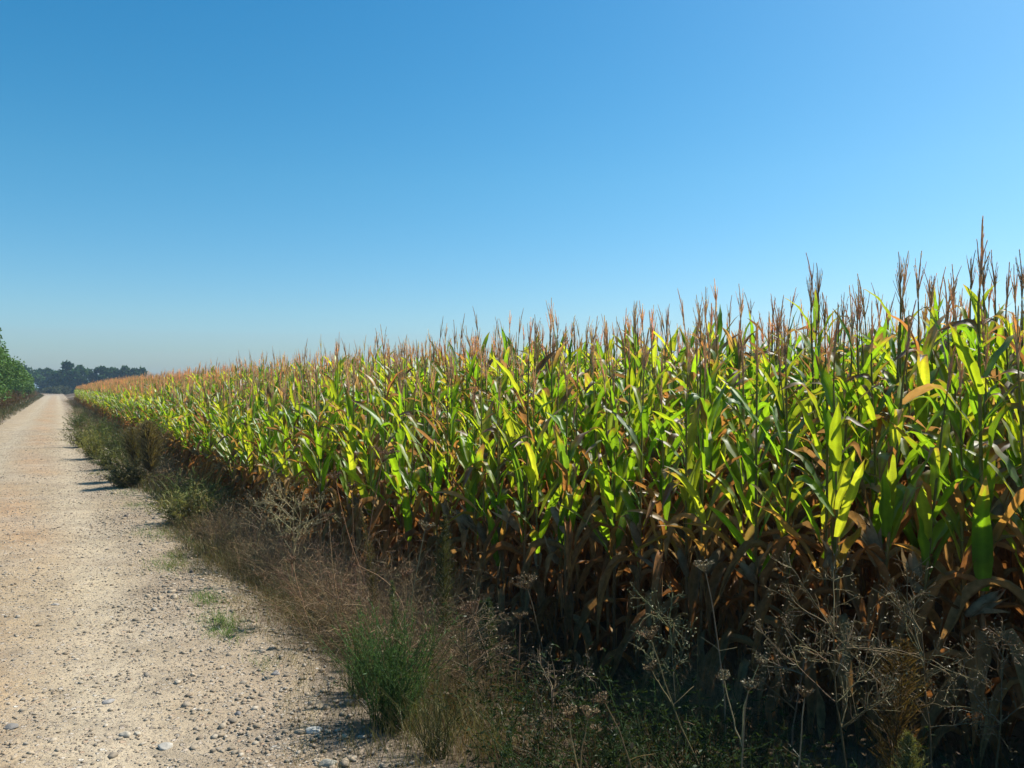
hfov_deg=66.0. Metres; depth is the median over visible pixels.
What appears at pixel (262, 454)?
corn plant
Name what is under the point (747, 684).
dry umbel weed
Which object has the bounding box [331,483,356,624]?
dry umbel weed
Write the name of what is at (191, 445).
corn plant
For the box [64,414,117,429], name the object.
dry weed clump
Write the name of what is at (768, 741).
undergrowth
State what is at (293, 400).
corn plant
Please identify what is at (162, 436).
corn plant
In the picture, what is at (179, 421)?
corn plant
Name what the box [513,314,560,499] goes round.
corn plant
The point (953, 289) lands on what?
corn plant
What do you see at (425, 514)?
corn plant
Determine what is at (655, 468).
corn plant
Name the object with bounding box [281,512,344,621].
dry umbel weed
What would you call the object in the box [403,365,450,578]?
corn plant
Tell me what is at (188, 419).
corn plant
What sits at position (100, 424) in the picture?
dry weed clump
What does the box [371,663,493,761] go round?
feathery bush
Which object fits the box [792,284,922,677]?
corn plant
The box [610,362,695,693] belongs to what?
corn plant
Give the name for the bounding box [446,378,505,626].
corn plant
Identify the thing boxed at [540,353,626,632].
corn plant
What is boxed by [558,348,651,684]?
corn plant
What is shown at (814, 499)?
corn plant
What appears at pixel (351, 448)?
corn plant
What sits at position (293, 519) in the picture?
dead branching weed
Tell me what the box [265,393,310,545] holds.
corn plant
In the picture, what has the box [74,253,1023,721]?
corn field
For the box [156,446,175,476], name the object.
dry weed clump
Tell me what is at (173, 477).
dry weed clump
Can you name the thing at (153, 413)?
corn plant
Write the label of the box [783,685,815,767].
dry umbel weed
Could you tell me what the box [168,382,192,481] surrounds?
corn plant
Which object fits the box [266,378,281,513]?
corn plant
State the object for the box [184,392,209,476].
corn plant
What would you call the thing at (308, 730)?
stone
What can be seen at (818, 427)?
corn plant
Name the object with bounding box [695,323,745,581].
corn plant
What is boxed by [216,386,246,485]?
corn plant
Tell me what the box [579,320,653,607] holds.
corn plant
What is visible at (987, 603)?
corn plant
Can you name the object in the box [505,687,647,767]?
leafy weed
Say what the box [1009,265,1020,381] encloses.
corn plant
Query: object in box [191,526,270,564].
dry weed clump
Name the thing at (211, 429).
corn plant
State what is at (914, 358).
corn plant
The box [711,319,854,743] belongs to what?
corn plant
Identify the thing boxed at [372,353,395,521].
corn plant
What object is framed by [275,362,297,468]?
corn plant
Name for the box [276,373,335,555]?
corn plant
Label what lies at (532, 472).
corn plant
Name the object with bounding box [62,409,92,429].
verge bush
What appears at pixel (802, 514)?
corn plant
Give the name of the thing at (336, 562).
dry weed clump
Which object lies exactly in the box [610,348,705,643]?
corn plant
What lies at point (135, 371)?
distant tree
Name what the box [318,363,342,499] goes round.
corn plant
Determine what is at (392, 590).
plumed weed
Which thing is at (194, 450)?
corn plant
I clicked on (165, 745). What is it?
stone
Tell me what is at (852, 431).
corn plant
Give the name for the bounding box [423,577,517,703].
dead branching weed
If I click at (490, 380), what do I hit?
corn plant
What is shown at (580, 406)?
corn plant
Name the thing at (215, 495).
dry weed clump
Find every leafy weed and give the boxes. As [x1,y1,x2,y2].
[409,629,559,741]
[412,600,514,684]
[430,662,631,767]
[458,699,573,767]
[485,641,635,745]
[486,648,679,766]
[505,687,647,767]
[506,740,577,767]
[545,677,715,767]
[573,697,764,767]
[576,672,763,767]
[639,670,809,767]
[650,676,818,767]
[697,710,837,767]
[733,733,815,767]
[775,755,871,767]
[874,726,949,767]
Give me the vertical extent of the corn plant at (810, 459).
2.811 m
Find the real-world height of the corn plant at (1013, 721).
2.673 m
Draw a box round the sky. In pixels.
[0,0,1023,387]
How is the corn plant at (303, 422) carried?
on the ground at (628, 650)
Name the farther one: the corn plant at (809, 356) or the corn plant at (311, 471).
the corn plant at (311, 471)
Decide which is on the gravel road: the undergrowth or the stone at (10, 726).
the stone at (10, 726)
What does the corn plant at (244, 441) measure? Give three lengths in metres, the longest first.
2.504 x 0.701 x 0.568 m
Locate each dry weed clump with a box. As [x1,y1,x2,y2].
[64,407,91,413]
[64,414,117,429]
[65,417,119,431]
[66,409,99,418]
[70,407,98,416]
[84,412,112,423]
[92,417,126,438]
[104,451,185,481]
[133,458,249,522]
[142,461,192,495]
[148,466,228,507]
[149,464,201,488]
[150,455,213,500]
[155,490,286,544]
[155,495,280,559]
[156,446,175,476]
[167,496,279,544]
[172,482,229,512]
[183,510,381,596]
[185,486,328,550]
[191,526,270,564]
[195,522,339,587]
[197,488,268,535]
[197,508,267,541]
[201,492,243,522]
[203,506,337,567]
[203,515,319,562]
[204,516,358,579]
[214,517,450,633]
[216,536,296,574]
[218,503,375,584]
[224,509,326,561]
[232,526,368,592]
[235,505,335,572]
[242,520,476,673]
[246,529,437,621]
[246,543,377,616]
[257,541,368,600]
[261,532,410,601]
[277,540,535,691]
[302,530,465,633]
[311,540,553,693]
[341,592,542,720]
[376,575,495,637]
[416,599,566,688]
[598,635,763,737]
[618,625,822,749]
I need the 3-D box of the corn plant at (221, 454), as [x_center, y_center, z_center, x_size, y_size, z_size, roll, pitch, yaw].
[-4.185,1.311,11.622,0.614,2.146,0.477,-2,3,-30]
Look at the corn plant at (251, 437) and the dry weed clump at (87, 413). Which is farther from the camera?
the dry weed clump at (87, 413)
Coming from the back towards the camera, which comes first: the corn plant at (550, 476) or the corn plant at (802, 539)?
the corn plant at (550, 476)
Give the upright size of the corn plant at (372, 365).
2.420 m
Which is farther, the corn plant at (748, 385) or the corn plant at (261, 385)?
the corn plant at (261, 385)
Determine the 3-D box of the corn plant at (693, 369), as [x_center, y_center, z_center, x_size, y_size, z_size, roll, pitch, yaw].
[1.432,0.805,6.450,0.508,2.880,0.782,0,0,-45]
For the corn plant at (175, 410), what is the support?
on the ground at (628, 650)
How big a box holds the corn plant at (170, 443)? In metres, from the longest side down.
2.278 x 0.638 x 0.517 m
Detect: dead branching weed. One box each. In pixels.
[228,473,298,568]
[249,455,341,595]
[369,598,445,679]
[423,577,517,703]
[517,646,599,751]
[624,579,697,758]
[747,608,873,767]
[753,542,931,767]
[837,545,1016,767]
[922,615,1023,767]
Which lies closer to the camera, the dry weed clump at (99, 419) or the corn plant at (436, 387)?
the corn plant at (436, 387)
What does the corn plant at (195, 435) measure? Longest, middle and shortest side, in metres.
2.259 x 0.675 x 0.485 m
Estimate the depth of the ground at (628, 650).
4.42 m
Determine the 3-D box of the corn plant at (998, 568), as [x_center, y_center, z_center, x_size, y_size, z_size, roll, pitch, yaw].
[2.565,0.833,4.622,0.845,2.943,0.547,0,0,-7]
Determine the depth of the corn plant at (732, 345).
7.22 m
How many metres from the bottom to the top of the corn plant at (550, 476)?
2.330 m
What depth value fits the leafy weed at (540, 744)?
3.50 m
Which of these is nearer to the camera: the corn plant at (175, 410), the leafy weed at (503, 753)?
the leafy weed at (503, 753)
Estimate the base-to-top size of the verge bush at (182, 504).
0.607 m
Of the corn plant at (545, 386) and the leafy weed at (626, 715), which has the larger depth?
the corn plant at (545, 386)
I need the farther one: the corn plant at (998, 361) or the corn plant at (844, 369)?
the corn plant at (844, 369)
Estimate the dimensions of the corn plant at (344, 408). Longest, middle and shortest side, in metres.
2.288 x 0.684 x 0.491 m
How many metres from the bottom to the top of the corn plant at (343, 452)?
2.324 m
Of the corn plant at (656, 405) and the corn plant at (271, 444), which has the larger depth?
the corn plant at (271, 444)
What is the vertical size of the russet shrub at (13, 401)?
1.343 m
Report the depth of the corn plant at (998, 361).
5.53 m
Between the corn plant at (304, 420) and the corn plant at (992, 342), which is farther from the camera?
the corn plant at (304, 420)
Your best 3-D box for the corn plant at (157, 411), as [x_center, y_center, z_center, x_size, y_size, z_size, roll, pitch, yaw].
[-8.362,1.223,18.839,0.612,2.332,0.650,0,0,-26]
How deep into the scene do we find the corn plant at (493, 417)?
7.00 m
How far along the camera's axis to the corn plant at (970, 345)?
6.17 m
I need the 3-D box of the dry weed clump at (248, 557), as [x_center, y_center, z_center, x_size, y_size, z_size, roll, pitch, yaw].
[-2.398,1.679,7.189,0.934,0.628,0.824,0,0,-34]
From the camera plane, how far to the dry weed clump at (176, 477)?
13.56 m
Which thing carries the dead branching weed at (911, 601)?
on the ground at (628, 650)
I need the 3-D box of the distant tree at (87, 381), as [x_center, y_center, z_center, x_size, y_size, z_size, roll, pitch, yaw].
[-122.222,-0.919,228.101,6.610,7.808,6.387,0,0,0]
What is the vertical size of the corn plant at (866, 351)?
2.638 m
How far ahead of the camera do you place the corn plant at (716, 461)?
5.58 m
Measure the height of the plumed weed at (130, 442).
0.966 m
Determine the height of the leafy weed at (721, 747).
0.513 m
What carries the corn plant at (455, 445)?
on the ground at (628, 650)
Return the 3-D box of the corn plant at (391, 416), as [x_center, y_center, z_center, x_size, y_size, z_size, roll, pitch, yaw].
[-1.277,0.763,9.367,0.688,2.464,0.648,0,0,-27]
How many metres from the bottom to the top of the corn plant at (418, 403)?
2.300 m
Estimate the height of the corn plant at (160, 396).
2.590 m
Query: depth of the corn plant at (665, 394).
7.17 m
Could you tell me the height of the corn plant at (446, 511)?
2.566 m
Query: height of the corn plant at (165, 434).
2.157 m
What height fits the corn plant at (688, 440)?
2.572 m
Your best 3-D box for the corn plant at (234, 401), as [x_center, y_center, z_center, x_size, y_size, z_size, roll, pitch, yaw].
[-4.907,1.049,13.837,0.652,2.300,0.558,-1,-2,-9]
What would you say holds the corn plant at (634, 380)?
on the ground at (628, 650)
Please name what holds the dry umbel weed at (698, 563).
on the ground at (628, 650)
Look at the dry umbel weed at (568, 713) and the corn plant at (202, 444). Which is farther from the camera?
the corn plant at (202, 444)
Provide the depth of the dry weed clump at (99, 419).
33.26 m
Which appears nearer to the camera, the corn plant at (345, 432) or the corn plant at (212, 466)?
the corn plant at (345, 432)
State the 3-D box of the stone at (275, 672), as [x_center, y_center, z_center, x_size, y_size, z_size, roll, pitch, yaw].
[-1.328,1.625,4.421,0.055,0.032,0.049,-6,5,-2]
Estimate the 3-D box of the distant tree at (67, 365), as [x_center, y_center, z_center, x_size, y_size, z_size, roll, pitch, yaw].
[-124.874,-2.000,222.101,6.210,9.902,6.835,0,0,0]
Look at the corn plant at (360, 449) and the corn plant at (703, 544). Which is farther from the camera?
the corn plant at (360, 449)
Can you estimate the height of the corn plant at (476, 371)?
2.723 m
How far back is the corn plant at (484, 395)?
9.02 m
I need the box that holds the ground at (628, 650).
[0,392,1023,767]
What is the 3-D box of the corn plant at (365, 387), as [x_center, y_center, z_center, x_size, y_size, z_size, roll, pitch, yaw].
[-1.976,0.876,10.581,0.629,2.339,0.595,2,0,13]
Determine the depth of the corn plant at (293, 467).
8.75 m
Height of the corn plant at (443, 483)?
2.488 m
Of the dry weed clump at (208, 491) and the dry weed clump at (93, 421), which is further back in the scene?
the dry weed clump at (93, 421)
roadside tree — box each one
[0,327,8,391]
[0,340,31,394]
[0,347,18,400]
[0,360,28,399]
[16,362,36,393]
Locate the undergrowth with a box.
[287,592,1023,767]
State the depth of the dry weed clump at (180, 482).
12.36 m
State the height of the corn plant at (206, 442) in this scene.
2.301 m
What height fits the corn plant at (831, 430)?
2.623 m
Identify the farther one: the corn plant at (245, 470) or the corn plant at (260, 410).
the corn plant at (260, 410)
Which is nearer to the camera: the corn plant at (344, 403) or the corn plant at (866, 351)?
the corn plant at (866, 351)
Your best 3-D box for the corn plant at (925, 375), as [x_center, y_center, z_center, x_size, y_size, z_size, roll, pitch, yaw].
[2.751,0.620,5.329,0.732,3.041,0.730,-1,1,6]
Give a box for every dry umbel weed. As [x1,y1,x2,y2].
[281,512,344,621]
[283,555,313,638]
[327,445,399,619]
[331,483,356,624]
[347,556,413,644]
[399,519,435,625]
[457,599,494,700]
[509,571,552,706]
[511,611,533,712]
[561,704,600,767]
[594,691,652,767]
[636,625,698,764]
[694,559,736,761]
[716,653,768,767]
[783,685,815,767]
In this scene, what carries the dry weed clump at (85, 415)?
on the ground at (628, 650)
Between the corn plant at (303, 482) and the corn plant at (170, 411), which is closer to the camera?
the corn plant at (303, 482)
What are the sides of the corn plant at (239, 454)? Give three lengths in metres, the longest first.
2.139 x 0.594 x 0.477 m
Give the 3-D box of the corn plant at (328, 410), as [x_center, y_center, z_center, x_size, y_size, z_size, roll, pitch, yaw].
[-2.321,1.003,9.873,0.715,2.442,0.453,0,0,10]
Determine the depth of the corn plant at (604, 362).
7.60 m
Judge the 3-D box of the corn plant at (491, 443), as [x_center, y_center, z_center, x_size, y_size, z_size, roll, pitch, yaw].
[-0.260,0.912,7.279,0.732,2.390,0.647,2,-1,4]
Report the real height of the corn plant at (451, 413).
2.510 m
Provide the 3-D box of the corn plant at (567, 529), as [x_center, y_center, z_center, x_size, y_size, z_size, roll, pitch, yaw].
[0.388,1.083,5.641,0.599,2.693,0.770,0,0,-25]
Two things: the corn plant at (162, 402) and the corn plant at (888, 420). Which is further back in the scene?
the corn plant at (162, 402)
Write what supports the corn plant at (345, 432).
on the ground at (628, 650)
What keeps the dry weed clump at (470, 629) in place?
on the ground at (628, 650)
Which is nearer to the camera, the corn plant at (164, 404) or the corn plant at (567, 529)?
the corn plant at (567, 529)
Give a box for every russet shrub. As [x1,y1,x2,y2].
[0,392,13,406]
[0,393,11,409]
[5,390,25,405]
[11,389,23,401]
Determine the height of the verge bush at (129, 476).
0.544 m
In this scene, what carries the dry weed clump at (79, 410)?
on the ground at (628, 650)
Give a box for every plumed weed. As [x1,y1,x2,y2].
[117,426,145,465]
[129,419,172,471]
[359,507,379,647]
[387,578,402,677]
[429,514,459,663]
[476,596,499,693]
[850,637,937,767]
[887,729,930,767]
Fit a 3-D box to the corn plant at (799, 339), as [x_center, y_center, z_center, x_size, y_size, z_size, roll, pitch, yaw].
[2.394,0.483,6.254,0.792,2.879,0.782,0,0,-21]
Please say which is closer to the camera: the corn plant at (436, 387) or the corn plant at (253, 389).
the corn plant at (436, 387)
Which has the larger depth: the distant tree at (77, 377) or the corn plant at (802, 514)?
the distant tree at (77, 377)
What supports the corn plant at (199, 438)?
on the ground at (628, 650)
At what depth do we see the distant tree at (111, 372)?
224.85 m
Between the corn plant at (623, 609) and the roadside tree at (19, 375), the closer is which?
the corn plant at (623, 609)
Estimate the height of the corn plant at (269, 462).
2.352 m
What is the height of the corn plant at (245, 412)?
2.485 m
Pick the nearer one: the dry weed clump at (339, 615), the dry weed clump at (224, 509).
the dry weed clump at (339, 615)
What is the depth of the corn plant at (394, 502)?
7.16 m
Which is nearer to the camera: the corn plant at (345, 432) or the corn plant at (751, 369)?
the corn plant at (751, 369)
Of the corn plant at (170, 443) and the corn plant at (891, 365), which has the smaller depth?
the corn plant at (891, 365)
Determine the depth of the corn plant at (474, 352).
8.27 m
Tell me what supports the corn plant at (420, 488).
on the ground at (628, 650)
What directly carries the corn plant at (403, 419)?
on the ground at (628, 650)
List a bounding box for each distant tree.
[24,365,44,391]
[34,368,45,389]
[40,367,54,388]
[46,369,67,386]
[58,360,82,393]
[63,365,88,392]
[83,367,92,384]
[87,365,107,382]
[102,367,118,381]
[115,365,133,378]
[125,367,140,377]
[136,365,147,376]
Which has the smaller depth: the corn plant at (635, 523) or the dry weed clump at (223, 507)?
the corn plant at (635, 523)
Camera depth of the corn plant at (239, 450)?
10.73 m
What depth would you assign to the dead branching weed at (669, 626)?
3.92 m
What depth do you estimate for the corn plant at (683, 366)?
7.14 m
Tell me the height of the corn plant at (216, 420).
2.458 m
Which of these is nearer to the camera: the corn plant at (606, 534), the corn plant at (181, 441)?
the corn plant at (606, 534)
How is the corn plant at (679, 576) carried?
on the ground at (628, 650)
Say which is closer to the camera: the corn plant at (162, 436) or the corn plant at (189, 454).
the corn plant at (189, 454)
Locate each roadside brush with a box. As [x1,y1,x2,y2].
[37,387,52,393]
[44,386,61,393]
[57,385,72,394]
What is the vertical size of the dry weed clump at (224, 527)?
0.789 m
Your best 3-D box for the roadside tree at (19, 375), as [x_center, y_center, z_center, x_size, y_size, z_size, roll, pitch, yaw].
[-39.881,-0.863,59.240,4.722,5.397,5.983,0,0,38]
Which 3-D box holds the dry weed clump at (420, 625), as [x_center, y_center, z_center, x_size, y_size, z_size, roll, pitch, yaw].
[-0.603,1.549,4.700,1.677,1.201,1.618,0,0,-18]
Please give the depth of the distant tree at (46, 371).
246.72 m
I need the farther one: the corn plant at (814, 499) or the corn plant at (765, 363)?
the corn plant at (765, 363)
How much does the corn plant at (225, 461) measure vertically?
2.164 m
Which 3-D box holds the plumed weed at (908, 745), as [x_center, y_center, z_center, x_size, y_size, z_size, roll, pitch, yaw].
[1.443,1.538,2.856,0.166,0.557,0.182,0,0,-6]
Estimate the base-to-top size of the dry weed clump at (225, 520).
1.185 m
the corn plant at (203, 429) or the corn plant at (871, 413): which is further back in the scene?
the corn plant at (203, 429)
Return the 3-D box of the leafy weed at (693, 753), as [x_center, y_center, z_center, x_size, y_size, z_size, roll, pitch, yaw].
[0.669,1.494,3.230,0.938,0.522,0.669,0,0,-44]
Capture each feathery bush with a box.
[313,612,399,698]
[315,595,465,735]
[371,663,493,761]
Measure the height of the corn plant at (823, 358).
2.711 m
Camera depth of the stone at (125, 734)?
3.60 m
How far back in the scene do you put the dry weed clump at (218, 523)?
8.75 m
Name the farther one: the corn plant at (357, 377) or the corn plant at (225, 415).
the corn plant at (225, 415)
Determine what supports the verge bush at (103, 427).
on the gravel road
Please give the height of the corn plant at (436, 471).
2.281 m
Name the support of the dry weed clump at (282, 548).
on the ground at (628, 650)
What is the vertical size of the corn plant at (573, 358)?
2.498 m
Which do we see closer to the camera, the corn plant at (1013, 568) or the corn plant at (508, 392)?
the corn plant at (1013, 568)
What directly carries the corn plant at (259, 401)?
on the ground at (628, 650)
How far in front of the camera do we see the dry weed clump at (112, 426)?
25.25 m
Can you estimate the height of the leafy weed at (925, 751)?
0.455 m
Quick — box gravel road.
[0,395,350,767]
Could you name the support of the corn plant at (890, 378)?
on the ground at (628, 650)
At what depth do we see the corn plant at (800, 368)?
6.29 m
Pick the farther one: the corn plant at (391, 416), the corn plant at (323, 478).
the corn plant at (391, 416)
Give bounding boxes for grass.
[0,393,44,424]
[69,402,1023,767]
[79,413,280,672]
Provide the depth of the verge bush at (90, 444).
17.40 m
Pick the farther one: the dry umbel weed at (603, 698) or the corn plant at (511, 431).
the corn plant at (511, 431)
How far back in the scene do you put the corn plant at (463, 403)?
8.41 m
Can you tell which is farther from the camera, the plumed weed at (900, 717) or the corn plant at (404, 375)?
the corn plant at (404, 375)
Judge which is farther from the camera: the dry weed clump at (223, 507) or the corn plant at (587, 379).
the dry weed clump at (223, 507)
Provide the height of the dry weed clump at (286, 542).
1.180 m
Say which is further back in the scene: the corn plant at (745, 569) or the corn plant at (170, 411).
the corn plant at (170, 411)
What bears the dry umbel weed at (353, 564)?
on the ground at (628, 650)
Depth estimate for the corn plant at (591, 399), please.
6.21 m
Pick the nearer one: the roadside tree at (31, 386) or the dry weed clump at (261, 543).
the dry weed clump at (261, 543)
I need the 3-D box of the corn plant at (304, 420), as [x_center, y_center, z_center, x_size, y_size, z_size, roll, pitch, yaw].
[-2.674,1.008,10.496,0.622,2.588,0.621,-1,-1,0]
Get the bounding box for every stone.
[4,723,18,729]
[102,699,114,703]
[119,731,130,737]
[157,742,172,749]
[270,670,279,674]
[305,726,323,734]
[317,759,336,767]
[344,699,354,705]
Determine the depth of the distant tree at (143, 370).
231.77 m
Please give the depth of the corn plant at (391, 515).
8.26 m
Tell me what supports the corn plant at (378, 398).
on the ground at (628, 650)
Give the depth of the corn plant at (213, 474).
11.95 m
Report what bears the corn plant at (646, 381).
on the ground at (628, 650)
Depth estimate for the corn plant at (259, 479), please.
9.79 m
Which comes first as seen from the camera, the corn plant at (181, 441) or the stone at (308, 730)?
the stone at (308, 730)
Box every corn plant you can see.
[142,395,156,429]
[152,381,166,434]
[152,383,164,441]
[153,387,163,442]
[154,383,164,450]
[155,394,169,459]
[156,381,165,442]
[158,389,173,455]
[159,385,172,461]
[160,382,177,460]
[160,399,167,462]
[162,373,191,458]
[163,393,180,466]
[165,388,180,463]
[165,388,181,468]
[166,393,181,457]
[166,398,192,466]
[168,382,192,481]
[170,379,192,474]
[171,385,185,476]
[174,378,198,477]
[176,384,203,479]
[177,381,194,477]
[180,388,205,479]
[180,394,209,483]
[180,403,198,482]
[182,391,204,477]
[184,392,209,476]
[185,382,216,477]
[190,400,207,483]
[191,379,219,489]
[191,386,219,489]
[194,389,212,482]
[194,406,216,470]
[195,375,236,502]
[195,389,217,489]
[198,377,218,493]
[201,381,226,492]
[202,367,235,495]
[202,389,232,485]
[205,379,239,496]
[205,390,237,495]
[206,406,242,510]
[210,391,243,508]
[213,398,243,504]
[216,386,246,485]
[218,372,257,518]
[224,402,262,515]
[225,375,240,398]
[226,363,255,467]
[226,416,259,513]
[227,397,259,510]
[228,381,237,464]
[232,380,271,518]
[233,376,261,517]
[233,398,257,528]
[234,380,247,474]
[237,371,255,474]
[237,371,262,463]
[237,381,245,472]
[238,397,277,521]
[241,382,289,528]
[241,393,278,525]
[244,366,255,456]
[246,366,290,542]
[246,401,279,531]
[249,386,283,535]
[254,363,291,501]
[254,377,267,447]
[254,379,264,444]
[255,380,308,537]
[255,380,309,538]
[262,379,301,539]
[262,381,315,546]
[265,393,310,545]
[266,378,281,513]
[267,377,297,498]
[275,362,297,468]
[276,367,302,510]
[276,367,306,516]
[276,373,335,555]
[279,375,314,498]
[282,393,316,567]
[284,368,343,567]
[287,357,362,565]
[288,383,346,561]
[288,389,343,566]
[291,366,323,519]
[291,387,333,492]
[293,356,326,512]
[299,354,340,541]
[309,368,344,518]
[310,365,346,523]
[311,345,355,522]
[315,367,383,580]
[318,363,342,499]
[319,351,351,492]
[323,374,378,577]
[324,362,382,581]
[324,365,364,509]
[325,358,350,483]
[328,355,378,555]
[328,382,366,533]
[329,366,379,548]
[333,362,349,501]
[333,362,396,593]
[333,374,345,446]
[335,356,377,547]
[338,324,422,603]
[338,354,371,487]
[339,348,363,431]
[339,386,400,594]
[344,358,373,448]
[352,357,391,518]
[356,359,393,549]
[358,367,396,566]
[361,360,427,608]
[361,362,377,411]
[362,378,433,601]
[365,387,397,565]
[366,370,383,481]
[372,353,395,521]
[373,346,427,570]
[373,371,422,552]
[374,352,413,520]
[375,362,446,608]
[376,341,426,578]
[378,359,410,465]
[379,355,423,495]
[382,341,442,519]
[385,335,417,512]
[385,371,472,619]
[390,345,415,491]
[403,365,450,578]
[405,365,460,590]
[409,360,440,463]
[409,362,488,619]
[410,344,446,480]
[410,388,467,616]
[413,336,453,534]
[418,342,472,551]
[421,349,491,580]
[421,360,448,529]
[422,356,471,581]
[434,341,533,626]
[435,382,507,643]
[436,347,491,543]
[443,334,495,564]
[446,325,498,474]
[446,334,509,542]
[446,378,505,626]
[447,362,517,597]
[448,333,495,515]
[449,330,510,536]
[457,380,537,651]
[461,339,534,612]
[461,347,518,595]
[468,340,498,457]
[472,318,574,669]
[473,338,517,566]
[485,345,526,514]
[488,354,536,606]
[489,332,540,514]
[489,335,528,514]
[495,352,541,561]
[497,361,569,658]
[500,325,586,609]
[500,360,547,574]
[502,340,570,610]
[507,327,547,571]
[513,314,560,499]
[516,297,589,571]
[519,348,605,683]
[519,361,595,638]
[522,323,591,616]
[524,317,573,521]
[527,337,583,566]
[533,400,596,675]
[538,329,583,530]
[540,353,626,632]
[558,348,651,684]
[562,316,616,585]
[562,340,636,651]
[564,325,590,559]
[564,328,605,538]
[568,316,619,541]
[568,343,665,684]
[574,325,624,598]
[577,321,628,553]
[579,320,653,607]
[589,334,673,656]
[591,329,699,686]
[594,327,673,636]
[595,308,675,610]
[602,320,659,612]
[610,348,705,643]
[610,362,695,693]
[611,311,698,587]
[611,321,677,564]
[614,304,670,563]
[628,328,747,690]
[634,330,742,713]
[642,333,734,650]
[645,304,690,568]
[648,317,691,559]
[650,319,760,655]
[655,321,750,654]
[656,308,735,587]
[665,302,753,621]
[672,295,745,580]
[673,335,792,710]
[679,301,763,588]
[680,287,755,562]
[694,329,779,629]
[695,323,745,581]
[701,322,822,726]
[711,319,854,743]
[714,321,814,682]
[719,287,757,546]
[722,314,816,600]
[725,292,780,546]
[728,295,805,548]
[731,307,835,662]
[737,332,866,680]
[740,296,808,526]
[749,315,824,502]
[751,311,872,745]
[753,304,899,760]
[756,308,813,573]
[759,263,869,589]
[763,285,909,696]
[766,315,850,620]
[767,270,869,599]
[769,314,821,573]
[776,293,858,563]
[787,302,852,564]
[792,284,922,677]
[801,305,867,576]
[804,296,878,563]
[811,303,944,693]
[812,305,901,642]
[827,284,929,656]
[828,301,959,749]
[829,292,892,577]
[845,274,914,544]
[847,251,945,601]
[847,251,950,619]
[861,346,988,767]
[862,251,972,637]
[862,292,909,564]
[866,318,999,706]
[868,277,1014,696]
[885,337,1023,767]
[888,279,1014,672]
[890,215,1023,759]
[893,274,940,537]
[897,264,1008,577]
[901,276,966,582]
[906,267,961,538]
[926,250,1019,444]
[932,320,1023,689]
[935,252,1020,626]
[939,301,1022,659]
[939,306,1023,765]
[947,250,1017,617]
[956,262,1017,575]
[958,291,1015,404]
[962,331,1023,692]
[970,267,1023,658]
[971,249,1023,619]
[999,371,1023,736]
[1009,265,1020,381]
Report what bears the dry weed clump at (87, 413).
on the ground at (628, 650)
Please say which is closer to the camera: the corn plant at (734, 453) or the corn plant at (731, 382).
the corn plant at (734, 453)
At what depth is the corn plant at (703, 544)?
4.97 m
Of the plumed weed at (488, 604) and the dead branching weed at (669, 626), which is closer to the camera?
the dead branching weed at (669, 626)
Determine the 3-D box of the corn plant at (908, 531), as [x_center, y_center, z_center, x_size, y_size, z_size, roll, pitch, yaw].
[2.519,0.860,4.870,0.572,2.567,0.714,-1,-5,-11]
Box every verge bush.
[55,418,103,447]
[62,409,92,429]
[63,424,113,459]
[83,416,121,443]
[86,444,129,469]
[87,456,159,488]
[92,425,128,458]
[145,480,223,527]
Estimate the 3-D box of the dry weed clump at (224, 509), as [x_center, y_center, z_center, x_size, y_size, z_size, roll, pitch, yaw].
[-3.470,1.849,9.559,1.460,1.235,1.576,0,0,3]
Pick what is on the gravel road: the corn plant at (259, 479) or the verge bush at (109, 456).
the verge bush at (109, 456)
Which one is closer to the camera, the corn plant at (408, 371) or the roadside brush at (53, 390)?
the corn plant at (408, 371)
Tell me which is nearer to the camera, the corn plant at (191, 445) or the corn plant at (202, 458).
the corn plant at (202, 458)
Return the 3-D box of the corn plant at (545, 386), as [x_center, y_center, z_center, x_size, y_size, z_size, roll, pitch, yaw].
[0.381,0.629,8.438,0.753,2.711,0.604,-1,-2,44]
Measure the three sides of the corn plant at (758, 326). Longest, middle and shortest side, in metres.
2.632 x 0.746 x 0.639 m
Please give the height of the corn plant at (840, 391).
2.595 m
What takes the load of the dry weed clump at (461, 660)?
on the ground at (628, 650)
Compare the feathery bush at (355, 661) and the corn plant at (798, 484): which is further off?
the corn plant at (798, 484)
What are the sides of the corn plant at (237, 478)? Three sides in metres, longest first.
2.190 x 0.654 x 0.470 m
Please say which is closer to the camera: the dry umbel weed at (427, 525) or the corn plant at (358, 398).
the dry umbel weed at (427, 525)
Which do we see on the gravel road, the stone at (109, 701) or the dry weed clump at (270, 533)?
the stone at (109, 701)
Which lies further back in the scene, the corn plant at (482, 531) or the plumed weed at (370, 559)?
the corn plant at (482, 531)
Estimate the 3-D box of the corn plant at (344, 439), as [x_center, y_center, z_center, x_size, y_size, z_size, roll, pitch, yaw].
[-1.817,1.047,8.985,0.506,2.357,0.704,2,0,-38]
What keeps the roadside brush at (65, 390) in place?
on the ground at (628, 650)
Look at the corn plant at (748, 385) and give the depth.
6.11 m
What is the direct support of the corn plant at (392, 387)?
on the ground at (628, 650)
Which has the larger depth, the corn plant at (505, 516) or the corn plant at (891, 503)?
the corn plant at (505, 516)
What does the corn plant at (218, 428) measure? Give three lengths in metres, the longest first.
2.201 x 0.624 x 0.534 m
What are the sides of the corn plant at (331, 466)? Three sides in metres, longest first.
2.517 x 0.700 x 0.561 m
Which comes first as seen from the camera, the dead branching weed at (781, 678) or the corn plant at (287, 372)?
the dead branching weed at (781, 678)
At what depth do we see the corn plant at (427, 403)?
8.66 m
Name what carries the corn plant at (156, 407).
on the ground at (628, 650)
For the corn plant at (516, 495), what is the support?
on the ground at (628, 650)

